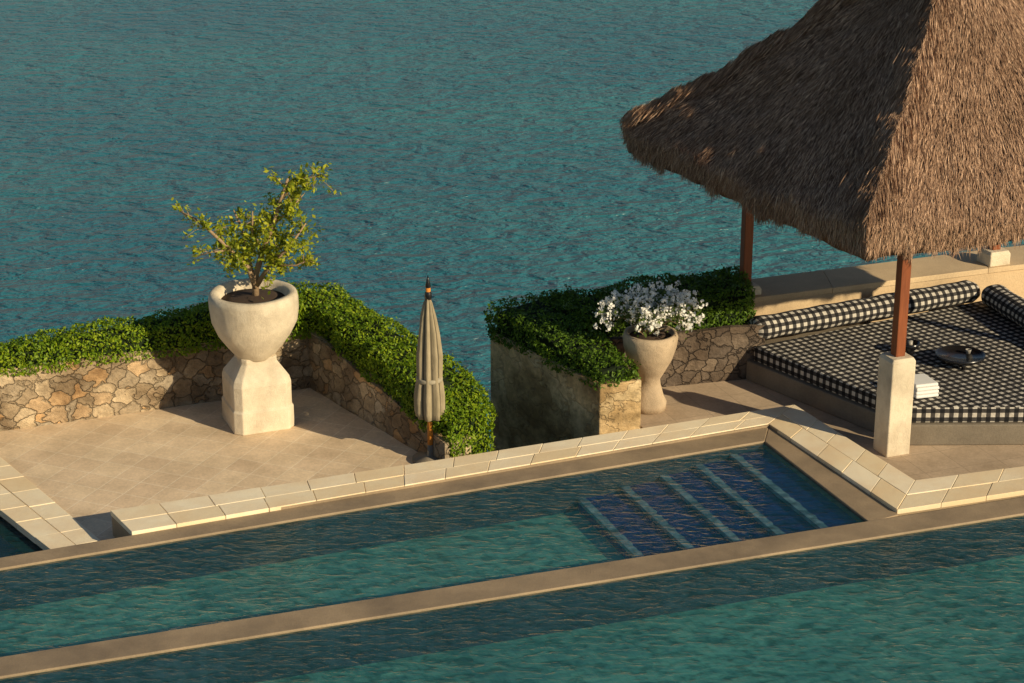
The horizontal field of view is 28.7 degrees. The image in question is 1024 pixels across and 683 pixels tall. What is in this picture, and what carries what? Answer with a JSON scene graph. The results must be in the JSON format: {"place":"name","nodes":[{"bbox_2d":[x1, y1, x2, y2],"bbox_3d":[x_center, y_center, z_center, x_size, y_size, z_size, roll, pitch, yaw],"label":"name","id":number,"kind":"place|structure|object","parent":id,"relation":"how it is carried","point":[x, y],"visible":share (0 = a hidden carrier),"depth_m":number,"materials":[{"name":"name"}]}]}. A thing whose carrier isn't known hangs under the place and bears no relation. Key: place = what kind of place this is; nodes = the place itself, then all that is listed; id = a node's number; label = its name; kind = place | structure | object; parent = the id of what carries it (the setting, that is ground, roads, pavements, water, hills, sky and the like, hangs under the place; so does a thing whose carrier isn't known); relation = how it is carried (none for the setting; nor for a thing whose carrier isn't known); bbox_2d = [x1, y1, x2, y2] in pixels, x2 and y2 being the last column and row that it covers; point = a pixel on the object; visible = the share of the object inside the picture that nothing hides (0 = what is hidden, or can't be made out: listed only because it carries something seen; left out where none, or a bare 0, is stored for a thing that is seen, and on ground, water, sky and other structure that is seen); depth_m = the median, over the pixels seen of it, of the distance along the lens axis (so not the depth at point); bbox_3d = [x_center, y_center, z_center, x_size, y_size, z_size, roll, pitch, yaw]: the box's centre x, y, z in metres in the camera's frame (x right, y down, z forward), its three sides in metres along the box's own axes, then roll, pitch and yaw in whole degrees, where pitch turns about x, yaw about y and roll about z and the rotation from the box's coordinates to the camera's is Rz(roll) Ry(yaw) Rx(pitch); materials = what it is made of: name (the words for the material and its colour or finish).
{"place":"outdoors","nodes":[
{"label":"outdoors","id":0,"kind":"place"},
{"bbox_2d":[0,535,22,557],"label":"pool water","id":1,"kind":"structure","parent":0,"point":[7,548],"depth_m":27.06,"materials":[{"name":"liquid"}]},
{"bbox_2d":[0,527,42,551],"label":"plunge pool water","id":2,"kind":"structure","parent":0,"point":[23,538],"depth_m":26.32,"materials":[{"name":"teal liquid"}]},
{"bbox_2d":[0,388,417,553],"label":"terrace paving","id":3,"kind":"structure","parent":0,"point":[89,474],"depth_m":28.73,"materials":[{"name":"beige stone"}]},
{"bbox_2d":[0,457,99,549],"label":"terrace coping","id":4,"kind":"object","parent":3,"relation":"on","point":[32,512],"visible":0.79,"depth_m":26.73,"materials":[{"name":"stone"}]},
{"bbox_2d":[208,278,298,435],"bbox_3d":[-3.775,0.230,29.541,1.310,2.060,1.331,0,20,0],"label":"stone urn","id":5,"kind":"object","parent":3,"relation":"on","point":[253,333],"visible":0.96,"depth_m":29.23,"materials":[{"name":"stone"}]},
{"bbox_2d":[171,161,341,295],"bbox_3d":[-3.700,-1.592,28.835,2.535,2.077,1.093,3,20,8],"label":"potted tree","id":6,"kind":"object","parent":5,"relation":"in","point":[245,260],"visible":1,"depth_m":28.76,"materials":[{"name":"green plant"}]},
{"bbox_2d":[412,276,444,463],"bbox_3d":[-1.160,0.392,28.045,0.520,2.780,0.520,0,20,0],"label":"closed parasol","id":7,"kind":"object","parent":3,"relation":"on","point":[429,399],"visible":0.95,"depth_m":27.93,"materials":[{"name":"fabric"}]},
{"bbox_2d":[0,0,1023,451],"bbox_3d":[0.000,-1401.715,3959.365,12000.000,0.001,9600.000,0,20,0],"label":"sea","id":8,"kind":"structure","parent":0,"point":[474,156],"depth_m":146.39,"materials":[{"name":"liquid"}]},
{"bbox_2d":[0,427,1023,682],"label":"swimming pool","id":9,"kind":"structure","parent":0,"point":[764,555],"depth_m":24.96,"materials":[{"name":"stone"}]},
{"bbox_2d":[110,405,1023,537],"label":"pool coping","id":10,"kind":"object","parent":9,"relation":"on","point":[897,491],"visible":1,"depth_m":27.12,"materials":[{"name":"stone"}]},
{"bbox_2d":[640,379,1023,480],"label":"pavilion paving","id":11,"kind":"structure","parent":0,"point":[690,402],"depth_m":29.30,"materials":[{"name":"beige stone"}]},
{"bbox_2d":[490,315,764,451],"bbox_3d":[2.236,2.477,31.599,4.274,5.730,2.889,-11,23,-29],"label":"stone planter","id":12,"kind":"object","parent":11,"relation":"on","point":[535,400],"visible":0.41,"depth_m":30.41,"materials":[{"name":"beige stone"}]},
{"bbox_2d":[483,284,641,390],"bbox_3d":[1.089,-0.104,30.071,1.843,0.687,3.070,-14,24,-33],"label":"planter hedge","id":13,"kind":"object","parent":12,"relation":"in","point":[541,327],"visible":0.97,"depth_m":29.81,"materials":[{"name":"green plant"}]},
{"bbox_2d":[539,264,756,336],"bbox_3d":[2.145,-0.404,31.252,3.502,1.205,1.709,-5,21,-12],"label":"planter hedge","id":14,"kind":"object","parent":12,"relation":"in","point":[725,296],"visible":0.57,"depth_m":30.94,"materials":[{"name":"green plant"}]},
{"bbox_2d":[623,324,677,414],"bbox_3d":[2.040,0.429,29.653,0.821,1.210,0.825,0,20,0],"label":"stone urn","id":15,"kind":"object","parent":11,"relation":"on","point":[653,354],"visible":0.84,"depth_m":29.37,"materials":[{"name":"stone"}]},
{"bbox_2d":[592,277,707,338],"bbox_3d":[1.993,-0.497,29.320,1.696,0.955,1.213,0,20,0],"label":"flowering shrub","id":16,"kind":"object","parent":15,"relation":"in","point":[644,312],"visible":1,"depth_m":29.13,"materials":[{"name":"white plant"}]},
{"bbox_2d":[618,0,1023,456],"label":"thatched pavilion","id":17,"kind":"structure","parent":11,"relation":"on","point":[868,130],"depth_m":27.93,"materials":[{"name":"plant"}]},
{"bbox_2d":[746,280,1023,444],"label":"daybed","id":18,"kind":"object","parent":11,"relation":"on","point":[816,357],"visible":0.94,"depth_m":30.39,"materials":[{"name":"fabric"}]},
{"bbox_2d":[905,339,919,354],"bbox_3d":[6.050,0.083,30.413,0.300,0.200,0.300,0,20,0],"label":"candle lantern","id":19,"kind":"object","parent":18,"relation":"on","point":[912,345],"visible":0.72,"depth_m":30.36,"materials":[{"name":"black paint"}]},
{"bbox_2d":[913,373,938,398],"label":"folded towels","id":20,"kind":"object","parent":18,"relation":"on","point":[925,386],"visible":0.73,"depth_m":28.66,"materials":[{"name":"fabric"}]},
{"bbox_2d":[935,345,985,369],"bbox_3d":[6.720,0.242,29.991,0.740,0.190,0.740,0,20,0],"label":"serving tray","id":21,"kind":"object","parent":18,"relation":"on","point":[962,355],"visible":1,"depth_m":30.00,"materials":[{"name":"black paint"}]},
{"bbox_2d":[751,245,1023,326],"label":"parapet wall","id":22,"kind":"structure","parent":11,"relation":"on","point":[783,293],"depth_m":32.60,"materials":[{"name":"stone"}]},
{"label":"cliff terrain","id":23,"kind":"structure","parent":0,"visible":0},
{"bbox_2d":[0,330,309,430],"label":"stone wall","id":24,"kind":"structure","parent":23,"relation":"on","point":[77,393],"depth_m":30.02,"materials":[{"name":"beige stone"}]},
{"bbox_2d":[0,282,307,376],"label":"clipped hedge","id":25,"kind":"object","parent":24,"relation":"on","point":[186,328],"visible":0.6,"depth_m":29.85,"materials":[{"name":"green plant"}]},
{"bbox_2d":[308,330,470,459],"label":"stone wall","id":26,"kind":"structure","parent":23,"relation":"on","point":[334,379],"depth_m":29.83,"materials":[{"name":"beige stone"}]},
{"bbox_2d":[285,279,497,457],"bbox_3d":[-1.971,0.634,30.183,1.381,2.227,5.003,-16,25,-37],"label":"clipped hedge","id":27,"kind":"object","parent":26,"relation":"on","point":[376,346],"visible":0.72,"depth_m":29.45,"materials":[{"name":"green plant"}]}
]}

